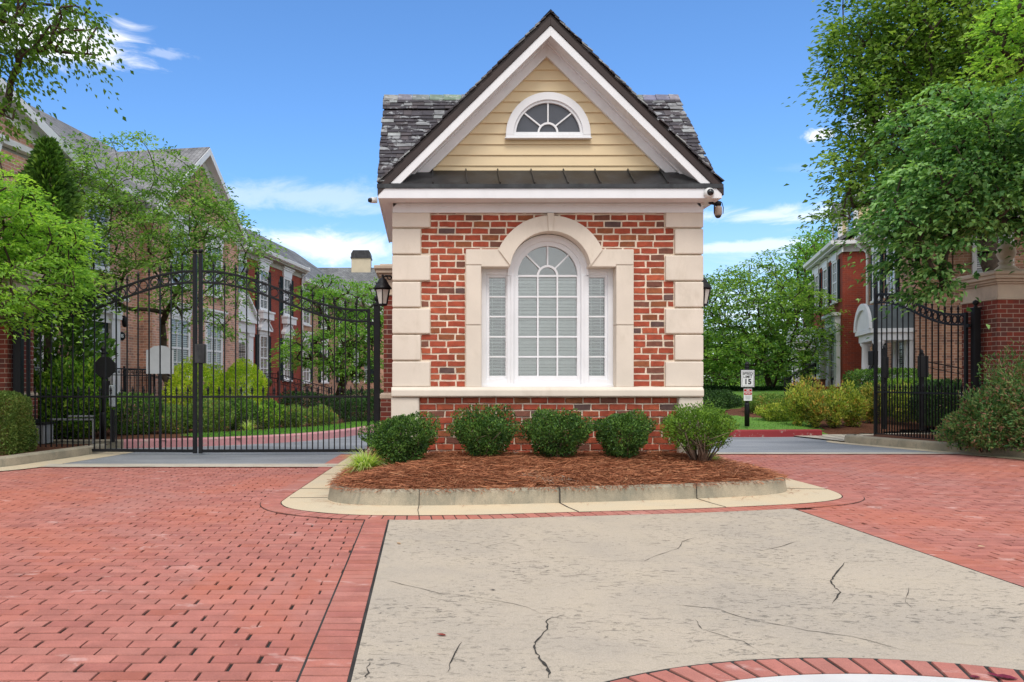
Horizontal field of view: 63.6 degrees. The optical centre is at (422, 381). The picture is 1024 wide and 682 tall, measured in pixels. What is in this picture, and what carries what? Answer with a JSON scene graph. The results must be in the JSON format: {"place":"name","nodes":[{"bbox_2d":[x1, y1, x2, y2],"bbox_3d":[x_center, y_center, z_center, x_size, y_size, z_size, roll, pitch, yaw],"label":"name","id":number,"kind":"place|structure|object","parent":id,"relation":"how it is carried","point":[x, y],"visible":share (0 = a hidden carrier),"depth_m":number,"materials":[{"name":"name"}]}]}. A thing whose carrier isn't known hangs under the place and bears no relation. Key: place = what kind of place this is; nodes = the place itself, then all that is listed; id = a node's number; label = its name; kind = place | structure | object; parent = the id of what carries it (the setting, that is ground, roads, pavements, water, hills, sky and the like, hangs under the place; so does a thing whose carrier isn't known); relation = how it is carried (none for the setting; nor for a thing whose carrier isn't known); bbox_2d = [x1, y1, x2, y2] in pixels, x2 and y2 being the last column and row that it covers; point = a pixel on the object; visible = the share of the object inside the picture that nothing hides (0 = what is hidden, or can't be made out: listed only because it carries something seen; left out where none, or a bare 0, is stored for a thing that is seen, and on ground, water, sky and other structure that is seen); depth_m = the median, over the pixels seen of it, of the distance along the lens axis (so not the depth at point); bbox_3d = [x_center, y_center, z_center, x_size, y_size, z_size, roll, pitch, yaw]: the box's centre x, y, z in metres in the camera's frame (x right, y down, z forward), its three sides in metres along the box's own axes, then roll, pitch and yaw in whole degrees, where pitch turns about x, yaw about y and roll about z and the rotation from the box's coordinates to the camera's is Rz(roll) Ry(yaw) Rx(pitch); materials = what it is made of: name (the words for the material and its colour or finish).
{"place":"outdoors","nodes":[
{"label":"outdoors","id":0,"kind":"place"},
{"bbox_2d":[0,444,108,455],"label":"planting bed","id":1,"kind":"object","parent":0,"point":[44,448],"visible":0.38,"depth_m":13.26,"materials":[{"name":"soil"}]},
{"bbox_2d":[0,390,38,454],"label":"clipped hedge","id":2,"kind":"object","parent":1,"relation":"on","point":[19,422],"visible":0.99,"depth_m":12.23,"materials":[{"name":"green plant"}]},
{"bbox_2d":[31,415,93,443],"bbox_3d":[-6.231,0.818,14.115,1.175,0.485,0.410,0,0,0],"label":"gate operator","id":3,"kind":"object","parent":1,"relation":"on","point":[43,430],"visible":0.45,"depth_m":14.07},
{"bbox_2d":[0,151,143,354],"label":"dogwood tree","id":4,"kind":"object","parent":1,"relation":"on","point":[15,241],"visible":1,"depth_m":12.52,"materials":[{"name":"green plant"}]},
{"bbox_2d":[53,402,373,439],"bbox_3d":[-6.253,1.051,42.586,18.383,0.022,59.123,0,0,10],"label":"planting bed","id":5,"kind":"object","parent":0,"point":[141,435],"visible":0.02,"depth_m":16.39,"materials":[{"name":"soil"}]},
{"bbox_2d":[0,78,94,405],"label":"townhouse","id":6,"kind":"structure","parent":5,"relation":"on","point":[44,128],"depth_m":18.14,"materials":[{"name":"brown brick"}]},
{"bbox_2d":[1,135,122,427],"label":"conifer tree","id":7,"kind":"object","parent":5,"relation":"on","point":[51,166],"visible":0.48,"depth_m":15.65,"materials":[{"name":"green plant"}]},
{"bbox_2d":[34,354,120,438],"bbox_3d":[-6.520,0.298,15.404,1.605,1.661,1.630,0,0,0],"label":"holly bush","id":8,"kind":"object","parent":5,"relation":"on","point":[67,376],"visible":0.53,"depth_m":14.99,"materials":[{"name":"green plant"}]},
{"bbox_2d":[95,344,114,438],"bbox_3d":[-5.774,0.179,14.940,0.379,1.742,0.105,0,0,0],"label":"stop sign","id":9,"kind":"object","parent":5,"relation":"on","point":[99,367],"visible":0.59,"depth_m":14.89,"materials":[{"name":"black metal"}]},
{"bbox_2d":[107,390,166,434],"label":"boxwood shrub","id":10,"kind":"object","parent":5,"relation":"on","point":[135,416],"visible":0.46,"depth_m":16.32,"materials":[{"name":"green plant"}]},
{"bbox_2d":[30,105,251,422],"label":"townhouse","id":11,"kind":"structure","parent":5,"relation":"on","point":[203,157],"depth_m":25.16,"materials":[{"name":"brown brick"}]},
{"bbox_2d":[75,294,128,393],"bbox_3d":[-8.458,-0.890,21.566,0.320,2.900,2.240,0,0,10],"label":"doorway","id":12,"kind":"structure","parent":11,"relation":"in","point":[110,325],"depth_m":22.14,"materials":[{"name":"white paint"}]},
{"bbox_2d":[168,302,192,378],"bbox_3d":[-7.482,-1.255,25.405,0.190,2.370,1.750,0,0,10],"label":"window","id":13,"kind":"structure","parent":11,"relation":"in","point":[176,338],"depth_m":25.42,"materials":[{"name":"white glass"}]},
{"bbox_2d":[203,308,227,378],"bbox_3d":[-7.048,-1.255,27.867,0.190,2.370,1.750,0,0,10],"label":"window","id":14,"kind":"structure","parent":11,"relation":"in","point":[218,350],"depth_m":27.95,"materials":[{"name":"white glass"}]},
{"bbox_2d":[52,130,293,418],"bbox_3d":[-6.882,-2.566,19.819,7.196,7.299,4.394,0,0,29],"label":"elm tree","id":15,"kind":"object","parent":5,"relation":"on","point":[118,201],"visible":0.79,"depth_m":19.11,"materials":[{"name":"green plant"}]},
{"bbox_2d":[155,403,192,433],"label":"azalea shrub","id":16,"kind":"object","parent":5,"relation":"on","point":[174,419],"visible":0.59,"depth_m":16.65,"materials":[{"name":"green plant"}]},
{"bbox_2d":[162,356,227,423],"bbox_3d":[-5.411,0.233,19.359,1.555,1.734,2.013,0,0,0],"label":"yellow shrub","id":17,"kind":"object","parent":5,"relation":"on","point":[207,375],"visible":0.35,"depth_m":19.01,"materials":[{"name":"green plant"}]},
{"bbox_2d":[184,398,234,432],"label":"azalea shrub","id":18,"kind":"object","parent":5,"relation":"on","point":[227,414],"visible":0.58,"depth_m":16.93,"materials":[{"name":"green plant"}]},
{"bbox_2d":[209,357,269,422],"bbox_3d":[-4.536,0.236,20.233,1.424,1.709,2.105,0,0,0],"label":"yellow shrub","id":19,"kind":"object","parent":5,"relation":"on","point":[251,378],"visible":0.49,"depth_m":19.86,"materials":[{"name":"green plant"}]},
{"bbox_2d":[226,398,259,429],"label":"boxwood shrub","id":20,"kind":"object","parent":5,"relation":"on","point":[238,411],"visible":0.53,"depth_m":18.01,"materials":[{"name":"green plant"}]},
{"bbox_2d":[251,398,286,428],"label":"boxwood shrub","id":21,"kind":"object","parent":5,"relation":"on","point":[271,413],"visible":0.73,"depth_m":18.35,"materials":[{"name":"green plant"}]},
{"bbox_2d":[239,228,331,409],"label":"townhouse","id":22,"kind":"structure","parent":5,"relation":"on","point":[285,272],"depth_m":34.22,"materials":[{"name":"red brick"}]},
{"bbox_2d":[239,292,259,395],"bbox_3d":[-6.768,-1.425,31.098,0.340,3.970,2.420,0,0,10],"label":"doorway","id":23,"kind":"structure","parent":22,"relation":"in","point":[253,319],"depth_m":31.40,"materials":[{"name":"white paint"}]},
{"bbox_2d":[255,319,272,378],"bbox_3d":[-6.435,-1.326,33.476,0.210,2.611,1.718,0,0,10],"label":"window","id":24,"kind":"structure","parent":22,"relation":"in","point":[263,327],"depth_m":33.39,"materials":[{"name":"white glass"}]},
{"bbox_2d":[255,256,275,323],"bbox_3d":[-6.381,-3.645,33.467,0.320,2.790,1.718,0,0,10],"label":"window","id":25,"kind":"structure","parent":22,"relation":"in","point":[262,300],"depth_m":33.39,"materials":[{"name":"white paint"}]},
{"bbox_2d":[280,266,297,328],"bbox_3d":[-5.886,-3.645,36.273,0.320,2.790,1.718,0,0,10],"label":"window","id":26,"kind":"structure","parent":22,"relation":"in","point":[287,272],"depth_m":36.12,"materials":[{"name":"white paint"}]},
{"bbox_2d":[276,403,310,427],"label":"azalea shrub","id":27,"kind":"object","parent":5,"relation":"on","point":[293,415],"visible":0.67,"depth_m":18.63,"materials":[{"name":"green plant"}]},
{"bbox_2d":[243,227,370,402],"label":"townhouse","id":28,"kind":"structure","parent":5,"relation":"on","point":[311,274],"depth_m":43.64,"materials":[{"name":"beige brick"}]},
{"bbox_2d":[270,390,346,418],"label":"boxwood shrub","id":29,"kind":"object","parent":5,"relation":"on","point":[282,401],"visible":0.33,"depth_m":22.25,"materials":[{"name":"green plant"}]},
{"bbox_2d":[305,404,338,425],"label":"azalea shrub","id":30,"kind":"object","parent":5,"relation":"on","point":[321,415],"visible":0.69,"depth_m":19.53,"materials":[{"name":"green plant"}]},
{"bbox_2d":[262,274,383,415],"bbox_3d":[-2.332,-1.123,24.466,4.678,4.441,3.723,0,0,-27],"label":"tree","id":31,"kind":"object","parent":5,"relation":"on","point":[339,354],"visible":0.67,"depth_m":24.00,"materials":[{"name":"green plant"}]},
{"bbox_2d":[319,250,383,395],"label":"townhouse","id":32,"kind":"structure","parent":5,"relation":"on","point":[360,269],"depth_m":63.98,"materials":[{"name":"beige brick"}]},
{"bbox_2d":[338,396,373,421],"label":"dark hedge","id":33,"kind":"object","parent":5,"relation":"on","point":[353,409],"visible":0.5,"depth_m":21.19,"materials":[{"name":"green plant"}]},
{"bbox_2d":[64,433,929,463],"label":"road","id":34,"kind":"structure","parent":0,"point":[770,444],"depth_m":13.85,"materials":[{"name":"grey asphalt"}]},
{"bbox_2d":[123,425,373,447],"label":"painted kerb","id":35,"kind":"structure","parent":34,"relation":"on","point":[271,438],"depth_m":15.44,"materials":[{"name":"paint"}]},
{"bbox_2d":[374,264,392,423],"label":"gate pier","id":36,"kind":"structure","parent":34,"relation":"on","point":[385,396],"depth_m":13.20,"materials":[{"name":"brick"}]},
{"bbox_2d":[708,429,821,438],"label":"painted kerb","id":37,"kind":"structure","parent":34,"relation":"on","point":[780,433],"depth_m":17.52,"materials":[{"name":"red paint"}]},
{"bbox_2d":[0,0,1022,383],"label":"sky","id":38,"kind":"structure","parent":0,"point":[285,97],"materials":[{"name":"blue"}]},
{"bbox_2d":[0,454,1023,681],"bbox_3d":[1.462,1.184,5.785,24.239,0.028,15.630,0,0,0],"label":"brick paving","id":39,"kind":"structure","parent":0,"point":[70,537],"depth_m":5.76,"materials":[{"name":"brick"}]},
{"bbox_2d":[13,303,23,442],"bbox_3d":[-6.630,-0.138,13.450,0.149,2.635,0.149,0,0,0],"label":"gate post","id":40,"kind":"object","parent":39,"relation":"on","point":[18,366],"visible":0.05,"depth_m":13.39,"materials":[{"name":"black metal"}]},
{"bbox_2d":[25,249,196,452],"bbox_3d":[-5.089,-0.499,13.327,2.941,3.298,0.080,0,0,5],"label":"gate leaf","id":41,"kind":"object","parent":40,"relation":"attached to","point":[126,296],"visible":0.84,"depth_m":13.29,"materials":[{"name":"black metal"}]},
{"bbox_2d":[146,346,173,448],"bbox_3d":[-4.404,0.283,13.762,0.462,1.794,0.036,0,0,0],"label":"sign","id":42,"kind":"object","parent":41,"relation":"attached to","point":[154,359],"visible":0.67,"depth_m":13.74,"materials":[{"name":"grey metal"}]},
{"bbox_2d":[0,248,44,447],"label":"gate pier","id":43,"kind":"structure","parent":39,"relation":"on","point":[6,364],"depth_m":13.40,"materials":[{"name":"brick"}]},
{"bbox_2d":[0,444,106,466],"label":"entrance kerb","id":44,"kind":"structure","parent":39,"relation":"on","point":[28,458],"depth_m":12.23,"materials":[{"name":"concrete"}]},
{"bbox_2d":[0,452,131,470],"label":"entrance gutter","id":45,"kind":"object","parent":39,"relation":"on","point":[64,460],"visible":0.9,"depth_m":12.08,"materials":[{"name":"concrete"}]},
{"bbox_2d":[0,0,133,189],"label":"birch tree","id":46,"kind":"object","parent":39,"relation":"on","point":[35,51],"visible":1,"depth_m":9.23,"materials":[{"name":"green plant"}]},
{"bbox_2d":[43,464,336,466],"bbox_3d":[-3.275,1.171,11.525,4.150,0.001,0.430,0,0,0],"label":"concrete strip","id":47,"kind":"object","parent":39,"relation":"on","point":[190,465],"visible":1,"depth_m":11.48,"materials":[{"name":"beige concrete"}]},
{"bbox_2d":[328,447,786,504],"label":"island kerb","id":48,"kind":"structure","parent":39,"relation":"on","point":[524,495],"depth_m":7.96,"materials":[{"name":"concrete"}]},
{"bbox_2d":[356,454,767,487],"bbox_3d":[1.550,0.945,10.475,5.100,0.200,5.550,0,0,0],"label":"mulch mound","id":49,"kind":"object","parent":48,"relation":"on","point":[536,477],"visible":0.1,"depth_m":8.27,"materials":[{"name":"wood"}]},
{"bbox_2d":[330,447,391,472],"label":"ornamental grass","id":50,"kind":"object","parent":49,"relation":"on","point":[364,462],"depth_m":8.76,"materials":[{"name":"green plant"}]},
{"bbox_2d":[357,410,441,464],"bbox_3d":[-0.255,0.634,8.974,0.929,0.647,0.716,0,0,0],"label":"boxwood shrub","id":51,"kind":"object","parent":49,"relation":"on","point":[398,431],"visible":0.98,"depth_m":8.82,"materials":[{"name":"green plant"}]},
{"bbox_2d":[443,403,519,456],"bbox_3d":[0.663,0.561,9.131,0.866,0.667,0.653,0,0,0],"label":"boxwood shrub","id":52,"kind":"object","parent":49,"relation":"on","point":[485,432],"visible":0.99,"depth_m":9.03,"materials":[{"name":"green plant"}]},
{"bbox_2d":[515,406,597,458],"bbox_3d":[1.510,0.582,9.111,0.939,0.634,0.662,0,0,0],"label":"boxwood shrub","id":53,"kind":"object","parent":49,"relation":"on","point":[556,440],"visible":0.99,"depth_m":8.97,"materials":[{"name":"green plant"}]},
{"bbox_2d":[325,444,790,494],"bbox_3d":[1.533,0.917,10.395,5.075,0.304,5.344,0,0,0],"label":"pine straw","id":54,"kind":"object","parent":49,"relation":"on","point":[505,464],"visible":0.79,"depth_m":8.48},
{"bbox_2d":[593,408,657,458],"bbox_3d":[2.245,0.600,9.189,0.658,0.613,0.758,0,0,31],"label":"boxwood shrub","id":55,"kind":"object","parent":49,"relation":"on","point":[611,427],"visible":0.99,"depth_m":9.04,"materials":[{"name":"green plant"}]},
{"bbox_2d":[659,400,739,462],"bbox_3d":[3.078,0.564,9.084,0.886,0.752,0.806,0,0,0],"label":"boxwood shrub","id":56,"kind":"object","parent":49,"relation":"on","point":[683,425],"visible":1,"depth_m":9.00,"materials":[{"name":"green plant"}]},
{"bbox_2d":[282,454,841,514],"bbox_3d":[1.535,1.172,10.251,5.824,0.001,6.098,0,0,0],"label":"island gutter","id":57,"kind":"object","parent":39,"relation":"on","point":[814,493],"visible":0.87,"depth_m":7.83,"materials":[{"name":"concrete"}]},
{"bbox_2d":[373,296,379,432],"bbox_3d":[-0.738,-0.113,13.300,0.124,2.585,0.124,0,0,0],"label":"gate post","id":58,"kind":"object","parent":57,"relation":"on","point":[376,361],"visible":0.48,"depth_m":13.25,"materials":[{"name":"black metal"}]},
{"bbox_2d":[194,249,373,452],"bbox_3d":[-2.225,-0.499,13.260,2.878,3.298,0.120,0,0,-2],"label":"gate leaf","id":59,"kind":"object","parent":58,"relation":"attached to","point":[200,353],"visible":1,"depth_m":13.23,"materials":[{"name":"black metal"}]},
{"bbox_2d":[377,9,724,454],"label":"guardhouse","id":60,"kind":"structure","parent":57,"relation":"on","point":[547,180],"depth_m":9.69,"materials":[{"name":"brick"}]},
{"bbox_2d":[373,274,391,305],"bbox_3d":[-0.483,-1.165,10.400,0.277,0.404,0.236,0,0,0],"label":"wall lantern","id":61,"kind":"object","parent":60,"relation":"attached to","point":[382,287],"depth_m":10.34,"materials":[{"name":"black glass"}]},
{"bbox_2d":[481,234,613,386],"bbox_3d":[1.513,-0.851,9.879,1.710,1.833,0.157,0,0,0],"label":"window","id":62,"kind":"structure","parent":60,"relation":"in","point":[512,377],"depth_m":9.87,"materials":[{"name":"white paint"}]},
{"bbox_2d":[505,92,591,139],"bbox_3d":[1.483,-3.140,9.670,1.024,0.548,0.085,0,0,0],"label":"gable window","id":63,"kind":"structure","parent":60,"relation":"in","point":[544,115],"depth_m":9.66,"materials":[{"name":"white paint"}]},
{"bbox_2d":[296,509,1018,681],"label":"brick border","id":64,"kind":"object","parent":39,"relation":"on","point":[307,656],"visible":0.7,"depth_m":4.01,"materials":[{"name":"red brick"}]},
{"bbox_2d":[351,509,1023,681],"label":"concrete slab","id":65,"kind":"structure","parent":39,"relation":"on","point":[604,598],"depth_m":4.43,"materials":[{"name":"beige concrete"}]},
{"bbox_2d":[347,509,1022,681],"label":"slab joint","id":66,"kind":"object","parent":65,"relation":"on","point":[361,630],"visible":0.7,"depth_m":4.60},
{"bbox_2d":[606,657,1023,681],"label":"medallion brick ring","id":67,"kind":"object","parent":65,"relation":"on","point":[848,666],"visible":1,"depth_m":3.31,"materials":[{"name":"brick"}]},
{"bbox_2d":[726,674,992,681],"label":"medallion disc","id":68,"kind":"object","parent":67,"relation":"on","point":[850,678],"visible":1,"depth_m":3.22,"materials":[{"name":"grey concrete"}]},
{"bbox_2d":[708,452,973,453],"bbox_3d":[6.790,1.171,13.485,4.820,0.001,0.270,0,0,0],"label":"concrete strip","id":69,"kind":"object","parent":39,"relation":"on","point":[841,453],"visible":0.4,"depth_m":13.41,"materials":[{"name":"beige concrete"}]},
{"bbox_2d":[844,434,1023,457],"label":"entrance kerb","id":70,"kind":"structure","parent":39,"relation":"on","point":[902,443],"depth_m":14.32,"materials":[{"name":"concrete"}]},
{"bbox_2d":[705,415,825,433],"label":"lawn","id":71,"kind":"structure","parent":0,"point":[753,423],"depth_m":19.28,"materials":[{"name":"green plant"}]},
{"bbox_2d":[183,415,822,436],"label":"turf grass","id":72,"kind":"structure","parent":71,"relation":"on","point":[353,425],"depth_m":17.39,"materials":[{"name":"green plant"}]},
{"bbox_2d":[740,362,754,426],"bbox_3d":[7.436,0.274,18.775,0.339,1.492,0.120,0,0,0],"label":"speed limit sign","id":73,"kind":"object","parent":71,"relation":"on","point":[747,378],"visible":1,"depth_m":18.72,"materials":[{"name":"white metal"}]},
{"bbox_2d":[781,379,814,425],"bbox_3d":[8.743,0.494,19.031,0.714,1.125,1.014,0,0,0],"label":"nandina","id":74,"kind":"object","parent":71,"relation":"on","point":[796,412],"visible":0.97,"depth_m":18.86,"materials":[{"name":"green plant"}]},
{"bbox_2d":[802,387,831,427],"bbox_3d":[8.945,0.592,18.727,0.539,0.992,1.054,0,0,0],"label":"nandina","id":75,"kind":"object","parent":71,"relation":"on","point":[818,410],"visible":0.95,"depth_m":18.51,"materials":[{"name":"green plant"}]},
{"bbox_2d":[704,385,838,410],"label":"lawn","id":76,"kind":"structure","parent":0,"point":[779,392],"depth_m":30.35,"materials":[{"name":"green plant"}]},
{"bbox_2d":[702,388,744,412],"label":"dark hedge","id":77,"kind":"object","parent":76,"relation":"on","point":[732,400],"visible":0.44,"depth_m":24.41,"materials":[{"name":"green plant"}]},
{"bbox_2d":[703,323,774,384],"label":"shade tree","id":78,"kind":"object","parent":76,"relation":"on","point":[735,379],"visible":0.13,"depth_m":56.25,"materials":[{"name":"green plant"}]},
{"bbox_2d":[718,224,831,386],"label":"shade tree","id":79,"kind":"object","parent":76,"relation":"on","point":[800,272],"visible":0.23,"depth_m":42.92,"materials":[{"name":"green plant"}]},
{"bbox_2d":[702,249,857,388],"bbox_3d":[13.083,-2.305,32.723,7.862,6.043,6.789,0,0,0],"label":"shade tree","id":80,"kind":"object","parent":76,"relation":"on","point":[733,351],"visible":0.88,"depth_m":31.93,"materials":[{"name":"green plant"}]},
{"bbox_2d":[784,185,898,394],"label":"townhouse","id":81,"kind":"structure","parent":76,"relation":"on","point":[831,275],"depth_m":31.38,"materials":[{"name":"red brick"}]},
{"bbox_2d":[821,312,840,386],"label":"column","id":82,"kind":"structure","parent":81,"relation":"in","point":[833,372],"depth_m":31.81,"materials":[{"name":"white paint"}]},
{"bbox_2d":[828,249,839,304],"bbox_3d":[16.224,-4.130,32.313,0.190,2.120,1.756,0,0,17],"label":"window","id":83,"kind":"structure","parent":81,"relation":"in","point":[835,266],"depth_m":32.21,"materials":[{"name":"white paint"}]},
{"bbox_2d":[853,208,1023,405],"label":"townhouse","id":84,"kind":"structure","parent":76,"relation":"on","point":[864,324],"depth_m":23.66,"materials":[{"name":"beige brick"}]},
{"bbox_2d":[721,407,943,433],"bbox_3d":[26.150,0.708,23.250,37.500,0.908,13.500,0,0,0],"label":"planting bed","id":85,"kind":"object","parent":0,"point":[867,427],"visible":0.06,"depth_m":18.85,"materials":[{"name":"soil"}]},
{"bbox_2d":[742,392,784,413],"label":"azalea shrub","id":86,"kind":"object","parent":85,"relation":"on","point":[765,398],"visible":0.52,"depth_m":22.16,"materials":[{"name":"green plant"}]},
{"bbox_2d":[753,402,789,420],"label":"azalea shrub","id":87,"kind":"object","parent":85,"relation":"on","point":[770,409],"visible":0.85,"depth_m":20.21,"materials":[{"name":"green plant"}]},
{"bbox_2d":[821,384,851,427],"bbox_3d":[9.396,0.549,18.761,0.691,1.073,1.010,0,0,0],"label":"nandina","id":88,"kind":"object","parent":85,"relation":"on","point":[835,401],"visible":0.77,"depth_m":18.59,"materials":[{"name":"green plant"}]},
{"bbox_2d":[838,379,869,426],"bbox_3d":[9.944,0.496,18.894,0.581,1.171,0.963,0,0,0],"label":"nandina","id":89,"kind":"object","parent":85,"relation":"on","point":[858,403],"visible":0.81,"depth_m":18.72,"materials":[{"name":"green plant"}]},
{"bbox_2d":[859,382,888,423],"bbox_3d":[10.598,0.485,19.339,0.714,1.040,0.987,0,0,0],"label":"nandina","id":90,"kind":"object","parent":85,"relation":"on","point":[869,389],"visible":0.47,"depth_m":19.20,"materials":[{"name":"green plant"}]},
{"bbox_2d":[842,367,930,399],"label":"clipped hedge","id":91,"kind":"object","parent":85,"relation":"on","point":[863,375],"visible":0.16,"depth_m":21.40,"materials":[{"name":"green plant"}]},
{"bbox_2d":[782,0,1023,271],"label":"oak tree","id":92,"kind":"object","parent":85,"relation":"on","point":[893,81],"visible":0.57,"depth_m":20.36,"materials":[{"name":"green plant"}]},
{"bbox_2d":[887,380,918,422],"bbox_3d":[11.146,0.456,18.942,0.830,1.034,1.078,0,0,0],"label":"nandina","id":93,"kind":"object","parent":85,"relation":"on","point":[901,403],"visible":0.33,"depth_m":18.91,"materials":[{"name":"green plant"}]},
{"bbox_2d":[907,377,961,426],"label":"clipped hedge","id":94,"kind":"object","parent":85,"relation":"on","point":[948,381],"visible":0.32,"depth_m":18.08,"materials":[{"name":"green plant"}]},
{"bbox_2d":[863,434,1017,446],"bbox_3d":[19.199,1.065,12.320,21.760,0.028,9.440,0,0,0],"label":"planting bed","id":95,"kind":"object","parent":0,"point":[894,436],"visible":0.21,"depth_m":15.82,"materials":[{"name":"soil"}]},
{"bbox_2d":[832,77,1023,338],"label":"dogwood tree","id":96,"kind":"object","parent":95,"relation":"on","point":[946,187],"visible":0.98,"depth_m":12.65,"materials":[{"name":"green plant"}]},
{"bbox_2d":[930,417,992,450],"bbox_3d":[8.837,0.794,13.423,0.750,0.670,1.378,0,0,0],"label":"nandina","id":97,"kind":"object","parent":95,"relation":"on","point":[953,435],"visible":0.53,"depth_m":13.43,"materials":[{"name":"green plant"}]},
{"bbox_2d":[970,300,981,423],"bbox_3d":[9.604,-0.122,14.220,0.134,2.605,0.134,0,0,0],"label":"gate post","id":98,"kind":"object","parent":95,"relation":"on","point":[975,333],"visible":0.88,"depth_m":14.16,"materials":[{"name":"black metal"}]},
{"bbox_2d":[868,277,969,441],"bbox_3d":[9.471,-0.529,15.730,0.120,3.298,2.982,0,0,-2],"label":"gate leaf","id":99,"kind":"object","parent":98,"relation":"attached to","point":[872,357],"visible":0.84,"depth_m":15.71,"materials":[{"name":"black metal"}]},
{"bbox_2d":[941,380,1023,452],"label":"nandina","id":100,"kind":"object","parent":95,"relation":"on","point":[978,413],"visible":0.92,"depth_m":12.80,"materials":[{"name":"green plant"}]},
{"bbox_2d":[946,0,1023,134],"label":"dogwood tree","id":101,"kind":"object","parent":95,"relation":"on","point":[1011,57],"visible":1,"depth_m":10.70,"materials":[{"name":"green plant"}]},
{"bbox_2d":[951,241,1023,444],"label":"gate pier","id":102,"kind":"structure","parent":95,"relation":"on","point":[999,295],"depth_m":13.89,"materials":[{"name":"brick"}]},
{"bbox_2d":[969,338,1023,450],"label":"nandina","id":103,"kind":"object","parent":95,"relation":"on","point":[1019,368],"visible":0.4,"depth_m":12.85,"materials":[{"name":"green plant"}]},
{"bbox_2d":[985,369,1023,452],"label":"nandina","id":104,"kind":"object","parent":95,"relation":"on","point":[1018,412],"visible":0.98,"depth_m":12.34,"materials":[{"name":"green plant"}]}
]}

